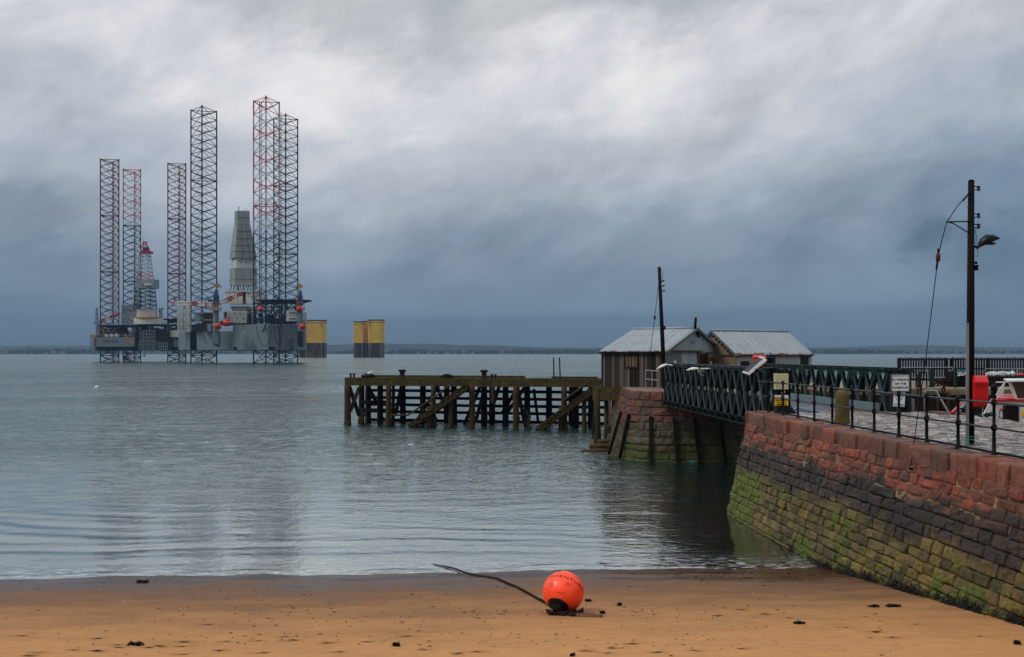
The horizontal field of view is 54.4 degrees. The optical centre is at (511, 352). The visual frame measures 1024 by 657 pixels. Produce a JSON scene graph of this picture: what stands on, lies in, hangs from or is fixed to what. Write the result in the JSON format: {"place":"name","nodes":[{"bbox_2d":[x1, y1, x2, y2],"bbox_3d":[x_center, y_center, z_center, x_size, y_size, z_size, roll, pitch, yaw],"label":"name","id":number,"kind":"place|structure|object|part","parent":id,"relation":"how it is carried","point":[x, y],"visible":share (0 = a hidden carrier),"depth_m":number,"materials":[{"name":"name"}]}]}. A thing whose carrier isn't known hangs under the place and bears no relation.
{"place":"outdoors","nodes":[
{"label":"outdoors","id":0,"kind":"place"},
{"bbox_2d":[0,354,1023,578],"bbox_3d":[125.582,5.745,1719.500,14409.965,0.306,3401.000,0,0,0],"label":"sea","id":1,"kind":"structure","parent":0,"point":[149,464],"depth_m":44.62,"materials":[{"name":"liquid"}]},
{"bbox_2d":[90,158,185,361],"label":"jackup rig","id":2,"kind":"object","parent":1,"relation":"in","point":[138,320],"visible":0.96,"depth_m":599.62,"materials":[{"name":"metal"}]},
{"bbox_2d":[174,95,311,363],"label":"jackup rig","id":3,"kind":"object","parent":1,"relation":"in","point":[273,333],"visible":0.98,"depth_m":536.13,"materials":[{"name":"metal"}]},
{"bbox_2d":[214,321,221,328],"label":"lifeboat","id":4,"kind":"object","parent":3,"relation":"attached to","point":[217,325],"visible":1,"depth_m":513.20,"materials":[{"name":"plastic"}]},
{"bbox_2d":[223,318,230,325],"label":"lifeboat","id":5,"kind":"object","parent":3,"relation":"attached to","point":[226,322],"visible":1,"depth_m":514.07,"materials":[{"name":"plastic"}]},
{"bbox_2d":[257,305,263,311],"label":"lifeboat","id":6,"kind":"object","parent":3,"relation":"attached to","point":[260,308],"visible":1,"depth_m":512.27,"materials":[{"name":"plastic"}]},
{"bbox_2d":[296,304,302,310],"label":"lifeboat","id":7,"kind":"object","parent":3,"relation":"attached to","point":[299,308],"visible":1,"depth_m":513.30,"materials":[{"name":"plastic"}]},
{"bbox_2d":[299,320,326,356],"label":"steel column","id":8,"kind":"structure","parent":1,"relation":"in","point":[316,339],"depth_m":1195.23,"materials":[{"name":"yellow metal"}]},
{"bbox_2d":[353,320,384,356],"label":"steel column","id":9,"kind":"structure","parent":1,"relation":"in","point":[368,338],"depth_m":1195.97,"materials":[{"name":"yellow metal"}]},
{"bbox_2d":[343,375,603,429],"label":"timber jetty","id":10,"kind":"object","parent":1,"relation":"in","point":[575,398],"visible":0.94,"depth_m":77.90,"materials":[{"name":"brown wood"}]},
{"bbox_2d":[361,374,374,377],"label":"net heap","id":11,"kind":"object","parent":10,"relation":"on","point":[368,376],"visible":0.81,"depth_m":79.08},
{"bbox_2d":[398,369,405,377],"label":"bollard","id":12,"kind":"object","parent":10,"relation":"on","point":[402,372],"visible":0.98,"depth_m":78.84,"materials":[{"name":"black metal"}]},
{"bbox_2d":[441,374,453,377],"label":"rope coil","id":13,"kind":"object","parent":10,"relation":"on","point":[446,375],"visible":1,"depth_m":77.81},
{"bbox_2d":[480,370,487,378],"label":"bollard","id":14,"kind":"object","parent":10,"relation":"on","point":[484,374],"visible":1,"depth_m":77.20,"materials":[{"name":"black metal"}]},
{"bbox_2d":[581,438,609,451],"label":"steps","id":15,"kind":"structure","parent":1,"relation":"in","point":[601,445],"depth_m":58.43,"materials":[{"name":"brown wood"}]},
{"bbox_2d":[592,386,621,443],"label":"shed platform","id":16,"kind":"structure","parent":1,"relation":"in","point":[607,394],"depth_m":61.18,"materials":[{"name":"brown wood"}]},
{"bbox_2d":[599,317,716,386],"bbox_3d":[10.122,-0.071,65.669,4.674,4.407,11.144,0,0,30],"label":"boat shed","id":17,"kind":"object","parent":16,"relation":"on","point":[625,360],"visible":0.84,"depth_m":61.91,"materials":[{"name":"brown wood"}]},
{"bbox_3d":[7.318,0.556,61.055,0.912,0.817,0.065,0,0,30],"label":"window","id":18,"kind":"part","parent":17,"relation":"part of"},
{"bbox_3d":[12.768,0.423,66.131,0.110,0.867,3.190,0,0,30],"label":"door","id":19,"kind":"part","parent":17,"relation":"part of","materials":[{"name":"wood"}]},
{"bbox_2d":[706,329,813,382],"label":"boat shed","id":20,"kind":"object","parent":16,"relation":"on","point":[736,347],"visible":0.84,"depth_m":68.19,"materials":[{"name":"grey wood"}]},
{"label":"boarded window","id":21,"kind":"part","parent":20,"relation":"part of","materials":[{"name":"black wood"}]},
{"bbox_3d":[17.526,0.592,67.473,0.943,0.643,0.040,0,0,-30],"label":"doorway","id":22,"kind":"part","parent":20,"relation":"part of","materials":[{"name":"black"}]},
{"bbox_3d":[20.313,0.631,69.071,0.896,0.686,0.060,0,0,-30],"label":"side door","id":23,"kind":"part","parent":20,"relation":"part of","materials":[{"name":"wood"}]},
{"bbox_2d":[607,386,800,462],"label":"stone pier","id":24,"kind":"structure","parent":1,"relation":"in","point":[668,434],"depth_m":52.73,"materials":[{"name":"stone"}]},
{"bbox_2d":[604,425,610,433],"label":"timber block","id":25,"kind":"structure","parent":24,"relation":"attached to","point":[607,429],"depth_m":56.30,"materials":[{"name":"brown wood"}]},
{"bbox_2d":[645,370,659,390],"bbox_3d":[7.688,1.526,55.139,0.213,1.108,2.786,0,0,-8],"label":"hand rail","id":26,"kind":"object","parent":24,"relation":"on","point":[652,379],"visible":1,"depth_m":54.58,"materials":[{"name":"metal"}]},
{"bbox_2d":[646,267,665,388],"bbox_3d":[8.208,-1.403,57.962,0.497,7.025,2.150,0,0,-30],"label":"leaning pole","id":27,"kind":"object","parent":24,"relation":"on","point":[662,329],"visible":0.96,"depth_m":57.11,"materials":[{"name":"black paint"}]},
{"bbox_2d":[662,363,905,424],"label":"panel bridge","id":28,"kind":"structure","parent":24,"relation":"on","point":[706,399],"depth_m":41.77,"materials":[{"name":"paint"}]},
{"bbox_2d":[656,364,673,369],"bbox_3d":[7.804,0.720,50.772,0.891,0.300,0.264,0,0,9],"label":"bridge lamp","id":29,"kind":"object","parent":28,"relation":"attached to","point":[661,366],"visible":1,"depth_m":50.72,"materials":[{"name":"white metal"}]},
{"bbox_2d":[687,367,710,375],"bbox_3d":[8.910,0.805,43.568,0.634,0.455,3.324,0,0,-31],"label":"bridge lamp","id":30,"kind":"object","parent":28,"relation":"attached to","point":[699,369],"visible":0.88,"depth_m":44.57,"materials":[{"name":"white metal"}]},
{"bbox_2d":[742,357,766,374],"bbox_3d":[9.194,0.508,37.750,0.784,0.704,0.700,0,0,0],"label":"solar panel","id":31,"kind":"object","parent":28,"relation":"attached to","point":[756,363],"visible":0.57,"depth_m":37.51,"materials":[{"name":"white paint"}]},
{"bbox_2d":[752,355,766,366],"bbox_3d":[9.712,1.130,39.074,0.500,2.040,0.445,0,0,-10],"label":"lifebuoy housing","id":32,"kind":"object","parent":28,"relation":"on","point":[754,357],"visible":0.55,"depth_m":39.01,"materials":[{"name":"red plastic"}]},
{"bbox_2d":[763,364,886,381],"bbox_3d":[13.092,0.857,44.152,0.193,0.590,16.133,0,0,-4],"label":"truss","id":33,"kind":"object","parent":28,"relation":"hanging from","point":[839,370],"visible":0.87,"depth_m":40.92,"materials":[{"name":"metal"}]},
{"bbox_2d":[790,382,1011,415],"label":"breakwater","id":34,"kind":"object","parent":1,"relation":"in","point":[934,404],"visible":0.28,"depth_m":66.60,"materials":[{"name":"stone"}]},
{"bbox_2d":[910,371,916,387],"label":"ladder hoop","id":35,"kind":"object","parent":34,"relation":"on","point":[915,378],"visible":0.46,"depth_m":67.26,"materials":[{"name":"grey metal"}]},
{"bbox_2d":[917,375,920,410],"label":"iron ladder","id":36,"kind":"object","parent":34,"relation":"attached to","point":[918,385],"visible":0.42,"depth_m":66.32,"materials":[{"name":"brown metal"}]},
{"bbox_2d":[897,357,947,380],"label":"slat fence","id":37,"kind":"object","parent":34,"relation":"on","point":[920,359],"visible":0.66,"depth_m":76.98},
{"bbox_2d":[919,371,926,387],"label":"ladder hoop","id":38,"kind":"object","parent":34,"relation":"on","point":[926,378],"visible":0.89,"depth_m":66.96,"materials":[{"name":"grey metal"}]},
{"bbox_2d":[901,367,952,377],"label":"guard rail","id":39,"kind":"object","parent":34,"relation":"on","point":[926,370],"visible":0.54,"depth_m":72.47,"materials":[{"name":"metal"}]},
{"bbox_2d":[928,369,934,386],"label":"mooring bollard","id":40,"kind":"object","parent":34,"relation":"on","point":[931,377],"visible":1,"depth_m":68.50,"materials":[{"name":"metal"}]},
{"bbox_2d":[934,377,949,386],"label":"chain heap","id":41,"kind":"object","parent":34,"relation":"on","point":[941,381],"visible":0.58,"depth_m":70.01,"materials":[{"name":"metal"}]},
{"bbox_2d":[941,383,945,411],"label":"hanging chain","id":42,"kind":"object","parent":34,"relation":"hanging from","point":[943,387],"visible":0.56,"depth_m":66.18,"materials":[{"name":"metal"}]},
{"bbox_2d":[945,371,965,386],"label":"storage crate","id":43,"kind":"object","parent":34,"relation":"on","point":[961,378],"visible":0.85,"depth_m":69.00,"materials":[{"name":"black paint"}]},
{"bbox_2d":[954,369,956,387],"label":"mooring bollard","id":44,"kind":"object","parent":34,"relation":"on","point":[955,378],"visible":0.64,"depth_m":67.80,"materials":[{"name":"metal"}]},
{"bbox_2d":[949,357,1023,375],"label":"slat fence","id":45,"kind":"object","parent":34,"relation":"on","point":[989,362],"visible":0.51,"depth_m":76.98,"materials":[{"name":"wood"}]},
{"bbox_2d":[985,368,1023,373],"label":"guard rail","id":46,"kind":"object","parent":34,"relation":"on","point":[1004,368],"visible":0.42,"depth_m":71.47,"materials":[{"name":"metal"}]},
{"bbox_2d":[0,556,1023,656],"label":"beach","id":47,"kind":"structure","parent":0,"point":[827,615],"depth_m":19.00,"materials":[{"name":"beige sand"}]},
{"bbox_2d":[128,641,144,645],"bbox_3d":[-6.222,4.818,16.469,0.280,0.090,0.226,0,0,0],"label":"seaweed clump","id":48,"kind":"object","parent":47,"relation":"on","point":[138,643],"visible":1,"depth_m":16.43,"materials":[{"name":"black plant"}]},
{"bbox_2d":[432,563,555,612],"bbox_3d":[-0.342,5.417,23.430,0.880,0.877,8.938,0,0,-21],"label":"rope","id":49,"kind":"object","parent":47,"relation":"on","point":[517,587],"visible":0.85,"depth_m":24.25,"materials":[{"name":"black fabric"}]},
{"bbox_2d":[18,570,981,655],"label":"seaweed scraps","id":50,"kind":"object","parent":47,"relation":"on","point":[504,625],"visible":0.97,"depth_m":17.99,"materials":[{"name":"black plant"}]},
{"bbox_2d":[543,571,583,613],"bbox_3d":[1.008,4.697,19.520,0.808,0.809,0.833,0,0,0],"label":"mooring buoy","id":51,"kind":"object","parent":47,"relation":"on","point":[563,590],"visible":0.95,"depth_m":19.23,"materials":[{"name":"orange plastic"}]},
{"bbox_2d":[546,607,583,615],"bbox_3d":[1.032,5.030,19.276,0.757,0.158,0.698,0,0,0],"label":"loose chain","id":52,"kind":"object","parent":47,"relation":"on","point":[569,613],"visible":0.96,"depth_m":19.13,"materials":[{"name":"black metal"}]},
{"bbox_2d":[559,613,603,616],"bbox_3d":[1.325,5.033,19.032,0.877,0.094,0.382,0,0,0],"label":"sand heap","id":53,"kind":"object","parent":47,"relation":"on","point":[587,615],"visible":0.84,"depth_m":18.98,"materials":[{"name":"brown sand"}]},
{"bbox_2d":[793,620,805,623],"bbox_3d":[5.207,4.907,18.093,0.229,0.081,0.163,0,0,0],"label":"seaweed clump","id":54,"kind":"object","parent":47,"relation":"on","point":[798,622],"visible":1,"depth_m":18.06,"materials":[{"name":"plant"}]},
{"bbox_2d":[727,410,1023,621],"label":"quay wall","id":55,"kind":"structure","parent":47,"relation":"on","point":[943,520],"depth_m":23.82,"materials":[{"name":"stone"}]},
{"bbox_2d":[757,379,1023,454],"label":"harbour railing","id":56,"kind":"object","parent":55,"relation":"on","point":[957,422],"visible":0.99,"depth_m":25.21,"materials":[{"name":"black metal"}]},
{"bbox_2d":[774,373,788,392],"bbox_3d":[9.482,1.102,35.058,0.473,0.721,0.224,0,0,0],"label":"sign","id":57,"kind":"object","parent":56,"relation":"attached to","point":[779,377],"visible":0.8,"depth_m":34.95,"materials":[{"name":"beige metal"}]},
{"bbox_2d":[775,395,787,405],"bbox_3d":[9.476,1.682,35.003,0.478,0.371,0.024,0,0,0],"label":"warning sign","id":58,"kind":"object","parent":56,"relation":"attached to","point":[778,402],"visible":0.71,"depth_m":35.00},
{"bbox_2d":[891,374,909,391],"bbox_3d":[13.965,1.093,35.810,0.672,0.622,0.040,0,0,0],"label":"parking sign","id":59,"kind":"object","parent":56,"relation":"attached to","point":[900,382],"visible":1,"depth_m":35.80,"materials":[{"name":"metal"}]},
{"bbox_2d":[893,392,904,406],"bbox_3d":[13.944,1.682,35.853,0.442,0.551,0.018,0,0,0],"label":"weight limit sign","id":60,"kind":"object","parent":59,"relation":"hanging from","point":[902,400],"visible":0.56,"depth_m":35.85,"materials":[{"name":"white metal"}]},
{"bbox_2d":[773,411,1023,458],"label":"coping","id":61,"kind":"object","parent":55,"relation":"on","point":[977,449],"visible":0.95,"depth_m":24.36,"materials":[{"name":"red stone"}]},
{"bbox_2d":[888,368,912,411],"bbox_3d":[14.087,1.369,36.125,0.836,1.601,0.250,0,0,0],"label":"gate post","id":62,"kind":"object","parent":55,"relation":"on","point":[908,399],"visible":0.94,"depth_m":36.00,"materials":[{"name":"metal"}]},
{"bbox_2d":[787,544,1023,626],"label":"wall weed","id":63,"kind":"object","parent":55,"relation":"attached to","point":[964,604],"depth_m":21.54,"materials":[{"name":"plant"}]},
{"bbox_2d":[911,399,914,410],"bbox_3d":[14.805,2.310,36.914,0.219,1.179,0.443,0,0,33],"label":"edge light","id":64,"kind":"object","parent":55,"relation":"attached to","point":[912,404],"visible":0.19,"depth_m":36.90,"materials":[{"name":"metal"}]},
{"bbox_2d":[929,411,965,414],"bbox_3d":[15.260,2.125,34.727,0.392,0.090,1.843,0,0,-34],"label":"landing board","id":65,"kind":"object","parent":55,"relation":"on","point":[940,412],"visible":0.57,"depth_m":34.78,"materials":[{"name":"wood"}]},
{"bbox_2d":[950,401,965,415],"bbox_3d":[15.747,1.956,34.890,0.399,0.575,2.139,0,0,34],"label":"gangway","id":66,"kind":"object","parent":55,"relation":"on","point":[962,404],"visible":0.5,"depth_m":34.61,"materials":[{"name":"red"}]},
{"bbox_2d":[978,412,996,416],"bbox_3d":[15.649,2.048,32.992,0.653,0.199,0.405,0,0,-10],"label":"net bundle","id":67,"kind":"object","parent":55,"relation":"on","point":[986,414],"visible":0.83,"depth_m":32.87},
{"bbox_2d":[886,603,900,606],"bbox_3d":[7.684,5.103,20.087,0.333,0.090,0.204,0,0,0],"label":"seaweed clump","id":68,"kind":"object","parent":47,"relation":"on","point":[893,605],"visible":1,"depth_m":20.05,"materials":[{"name":"black plant"}]},
{"bbox_2d":[0,344,1023,353],"bbox_3d":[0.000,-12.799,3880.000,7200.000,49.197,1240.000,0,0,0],"label":"hills","id":69,"kind":"structure","parent":0,"point":[921,349],"depth_m":3878.41,"materials":[{"name":"grey"}]},
{"bbox_2d":[1,348,1023,353],"bbox_3d":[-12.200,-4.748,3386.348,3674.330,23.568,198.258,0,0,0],"label":"woodland","id":70,"kind":"object","parent":69,"relation":"on","point":[400,350],"visible":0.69,"depth_m":3331.89,"materials":[{"name":"plant"}]},
{"bbox_2d":[0,0,1023,347],"label":"sky","id":71,"kind":"structure","parent":0,"point":[521,173],"materials":[{"name":"grey"}]},
{"bbox_2d":[768,412,1023,458],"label":"quay pavement","id":72,"kind":"structure","parent":0,"point":[1008,442],"depth_m":28.40,"materials":[{"name":"grey stone"}]},
{"bbox_2d":[774,370,795,413],"bbox_3d":[9.702,1.403,35.375,0.668,1.535,0.450,0,0,0],"label":"gate post","id":73,"kind":"object","parent":72,"relation":"on","point":[788,409],"visible":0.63,"depth_m":35.25,"materials":[{"name":"metal"}]},
{"bbox_2d":[794,408,818,412],"bbox_3d":[10.459,2.064,35.596,0.984,0.167,0.202,0,0,28],"label":"blue hose","id":74,"kind":"object","parent":72,"relation":"on","point":[806,410],"visible":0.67,"depth_m":35.47,"materials":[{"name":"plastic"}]},
{"bbox_2d":[835,391,849,424],"bbox_3d":[10.055,1.690,30.301,0.371,1.044,0.380,0,0,0],"label":"mooring post","id":75,"kind":"object","parent":72,"relation":"on","point":[842,415],"visible":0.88,"depth_m":30.13,"materials":[{"name":"stone"}]},
{"bbox_2d":[922,390,950,414],"bbox_3d":[14.822,1.758,34.780,0.545,0.878,1.199,0,0,0],"label":"pipe handrail","id":76,"kind":"object","parent":72,"relation":"on","point":[941,400],"visible":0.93,"depth_m":35.26,"materials":[{"name":"metal"}]},
{"bbox_2d":[909,179,999,469],"bbox_3d":[10.282,-0.651,23.204,2.091,6.753,0.358,0,0,4],"label":"utility pole","id":77,"kind":"object","parent":72,"relation":"on","point":[985,239],"visible":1,"depth_m":23.13,"materials":[{"name":"metal"}]},
{"bbox_2d":[972,375,988,417],"bbox_3d":[10.841,1.023,23.054,0.330,0.977,0.358,0,0,14],"label":"lifebuoy housing","id":78,"kind":"object","parent":77,"relation":"attached to","point":[980,387],"visible":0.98,"depth_m":22.95,"materials":[{"name":"red plastic"}]},
{"bbox_2d":[960,436,986,444],"bbox_3d":[10.692,2.030,23.100,0.639,0.216,0.366,0,0,34],"label":"rope scrap","id":79,"kind":"object","parent":72,"relation":"on","point":[972,439],"visible":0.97,"depth_m":23.10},
{"bbox_2d":[983,378,1023,422],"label":"fishing boat","id":80,"kind":"object","parent":72,"relation":"on","point":[1012,413],"visible":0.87,"depth_m":34.20,"materials":[{"name":"red plastic"}]},
{"bbox_3d":[17.133,2.707,34.185,0.561,1.786,0.070,0,0,0],"label":"door","id":81,"kind":"part","parent":80,"relation":"part of","materials":[{"name":"black"}]},
{"bbox_3d":[17.881,1.292,34.300,1.396,0.583,0.020,0,0,0],"label":"window","id":82,"kind":"part","parent":80,"relation":"part of","materials":[{"name":"brown glass"}]},
{"bbox_2d":[987,376,1023,385],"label":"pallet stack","id":83,"kind":"object","parent":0,"point":[993,379],"visible":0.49,"depth_m":69.90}
]}

